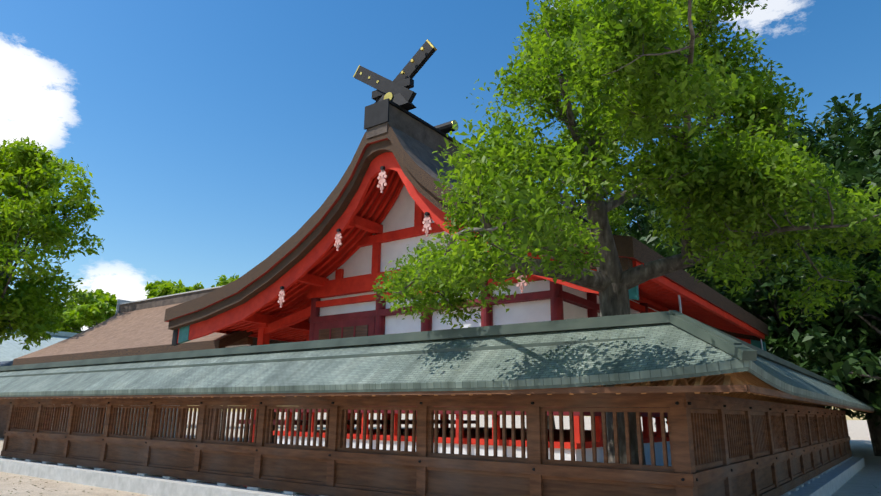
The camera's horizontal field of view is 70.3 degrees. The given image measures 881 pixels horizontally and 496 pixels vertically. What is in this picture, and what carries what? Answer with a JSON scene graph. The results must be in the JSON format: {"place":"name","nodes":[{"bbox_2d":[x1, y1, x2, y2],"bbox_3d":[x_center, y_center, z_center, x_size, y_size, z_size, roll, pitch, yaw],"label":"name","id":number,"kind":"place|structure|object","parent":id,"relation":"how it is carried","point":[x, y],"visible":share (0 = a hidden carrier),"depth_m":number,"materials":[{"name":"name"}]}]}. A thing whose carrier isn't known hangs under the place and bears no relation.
{"place":"outdoors","nodes":[
{"label":"outdoors","id":0,"kind":"place"},
{"bbox_2d":[0,411,880,495],"bbox_3d":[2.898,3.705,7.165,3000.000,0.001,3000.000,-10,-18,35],"label":"ground","id":1,"kind":"structure","parent":0,"point":[864,480],"depth_m":18.69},
{"bbox_2d":[0,360,32,437],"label":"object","id":2,"kind":"structure","parent":1,"relation":"on","point":[4,411],"depth_m":37.29,"materials":[{"name":"wood"}]},
{"bbox_2d":[0,327,77,361],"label":"building","id":3,"kind":"structure","parent":1,"relation":"on","point":[11,349],"depth_m":51.82,"materials":[{"name":"paint"}]},
{"bbox_2d":[0,136,104,350],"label":"camphor tree","id":4,"kind":"object","parent":1,"relation":"on","point":[29,296],"depth_m":41.31,"materials":[{"name":"green plant"}]},
{"bbox_2d":[52,289,115,332],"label":"tree foliage","id":5,"kind":"object","parent":1,"relation":"on","point":[89,311],"depth_m":65.50,"materials":[{"name":"green plant"}]},
{"bbox_2d":[76,289,116,332],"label":"tree foliage","id":6,"kind":"object","parent":1,"relation":"on","point":[111,300],"visible":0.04,"depth_m":74.70,"materials":[{"name":"green plant"}]},
{"bbox_2d":[144,279,203,298],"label":"tree foliage","id":7,"kind":"object","parent":1,"relation":"on","point":[157,288],"visible":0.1,"depth_m":69.50,"materials":[{"name":"green plant"}]},
{"bbox_2d":[13,285,361,442],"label":"building","id":8,"kind":"structure","parent":1,"relation":"on","point":[137,327],"depth_m":32.41,"materials":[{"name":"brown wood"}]},
{"bbox_2d":[210,274,238,286],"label":"tree foliage","id":9,"kind":"object","parent":1,"relation":"on","point":[222,280],"depth_m":69.42,"materials":[{"name":"green plant"}]},
{"bbox_2d":[0,456,864,495],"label":"stone fence base","id":10,"kind":"object","parent":1,"relation":"on","point":[831,481],"visible":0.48,"depth_m":13.98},
{"bbox_2d":[0,371,873,495],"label":"wooden fence","id":11,"kind":"object","parent":1,"relation":"on","point":[745,433],"visible":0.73,"depth_m":10.33,"materials":[{"name":"brown wood"}]},
{"bbox_2d":[0,323,748,396],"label":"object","id":12,"kind":"object","parent":11,"relation":"on","point":[665,351],"visible":0.75,"depth_m":9.22,"materials":[{"name":"green metal"}]},
{"bbox_2d":[0,310,842,388],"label":"fence ridge caps","id":13,"kind":"object","parent":12,"relation":"on","point":[733,346],"visible":0.81,"depth_m":9.96,"materials":[{"name":"metal"}]},
{"bbox_2d":[747,356,873,410],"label":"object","id":14,"kind":"structure","parent":11,"relation":"on","point":[785,379],"depth_m":10.90,"materials":[{"name":"green metal"}]},
{"bbox_2d":[7,476,880,495],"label":"fallen leaves on gravel","id":15,"kind":"object","parent":1,"relation":"on","point":[117,491],"visible":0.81,"depth_m":13.85,"materials":[{"name":"brown plant"}]},
{"bbox_2d":[164,39,768,465],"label":"shrine building","id":16,"kind":"structure","parent":1,"relation":"on","point":[322,269],"depth_m":19.08,"materials":[{"name":"paint"}]},
{"bbox_2d":[371,0,880,464],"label":"tree","id":17,"kind":"object","parent":1,"relation":"on","point":[619,33],"depth_m":8.23,"materials":[{"name":"green plant"}]},
{"bbox_2d":[601,210,654,422],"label":"tree","id":18,"kind":"object","parent":1,"relation":"on","point":[634,227],"depth_m":42.01,"materials":[{"name":"green plant"}]},
{"bbox_2d":[605,183,736,426],"bbox_3d":[14.632,4.033,40.267,16.561,16.884,16.046,-10,-18,35],"label":"tree","id":19,"kind":"object","parent":1,"relation":"on","point":[640,212],"depth_m":38.76,"materials":[{"name":"green plant"}]},
{"bbox_2d":[614,171,825,337],"bbox_3d":[15.769,2.856,34.870,14.672,16.464,15.631,-10,-18,35],"label":"tree","id":20,"kind":"object","parent":1,"relation":"on","point":[647,222],"depth_m":35.20,"materials":[{"name":"green plant"}]},
{"bbox_2d":[678,295,762,349],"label":"eave support poles","id":21,"kind":"object","parent":1,"relation":"on","point":[679,302],"depth_m":15.72,"materials":[{"name":"metal"}]},
{"bbox_2d":[640,135,880,417],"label":"tree","id":22,"kind":"object","parent":1,"relation":"on","point":[748,306],"depth_m":26.74,"materials":[{"name":"green plant"}]},
{"bbox_2d":[683,139,864,419],"bbox_3d":[22.457,2.720,40.650,17.386,19.830,18.021,-10,-18,35],"label":"tree","id":23,"kind":"object","parent":1,"relation":"on","point":[861,415],"depth_m":35.63,"materials":[{"name":"green plant"}]},
{"bbox_2d":[721,133,880,455],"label":"tree","id":24,"kind":"object","parent":1,"relation":"on","point":[875,434],"depth_m":30.37,"materials":[{"name":"green plant"}]},
{"bbox_2d":[742,150,880,426],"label":"tree","id":25,"kind":"object","parent":1,"relation":"on","point":[824,358],"depth_m":23.28,"materials":[{"name":"green plant"}]},
{"bbox_2d":[761,93,880,362],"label":"tree","id":26,"kind":"object","parent":1,"relation":"on","point":[861,145],"depth_m":26.00,"materials":[{"name":"green plant"}]},
{"bbox_2d":[790,100,876,157],"bbox_3d":[27.112,1.468,35.092,17.099,19.540,17.486,-10,-18,35],"label":"tree","id":27,"kind":"object","parent":1,"relation":"on","point":[833,135],"visible":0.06,"depth_m":33.59,"materials":[{"name":"green plant"}]},
{"bbox_2d":[828,129,863,417],"bbox_3d":[28.162,1.998,38.227,14.917,20.094,18.751,-10,-18,35],"label":"tree","id":28,"kind":"object","parent":1,"relation":"on","point":[852,160],"depth_m":35.53,"materials":[{"name":"green plant"}]},
{"bbox_2d":[824,122,880,409],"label":"tree","id":29,"kind":"object","parent":1,"relation":"on","point":[862,258],"visible":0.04,"depth_m":23.28,"materials":[{"name":"green plant"}]},
{"bbox_2d":[0,0,880,419],"label":"sky","id":30,"kind":"structure","parent":0,"point":[208,133],"materials":[{"name":"blue"}]},
{"bbox_2d":[547,415,555,428],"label":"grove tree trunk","id":31,"kind":"object","parent":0,"point":[554,427],"depth_m":46.28,"materials":[{"name":"brown wood"}]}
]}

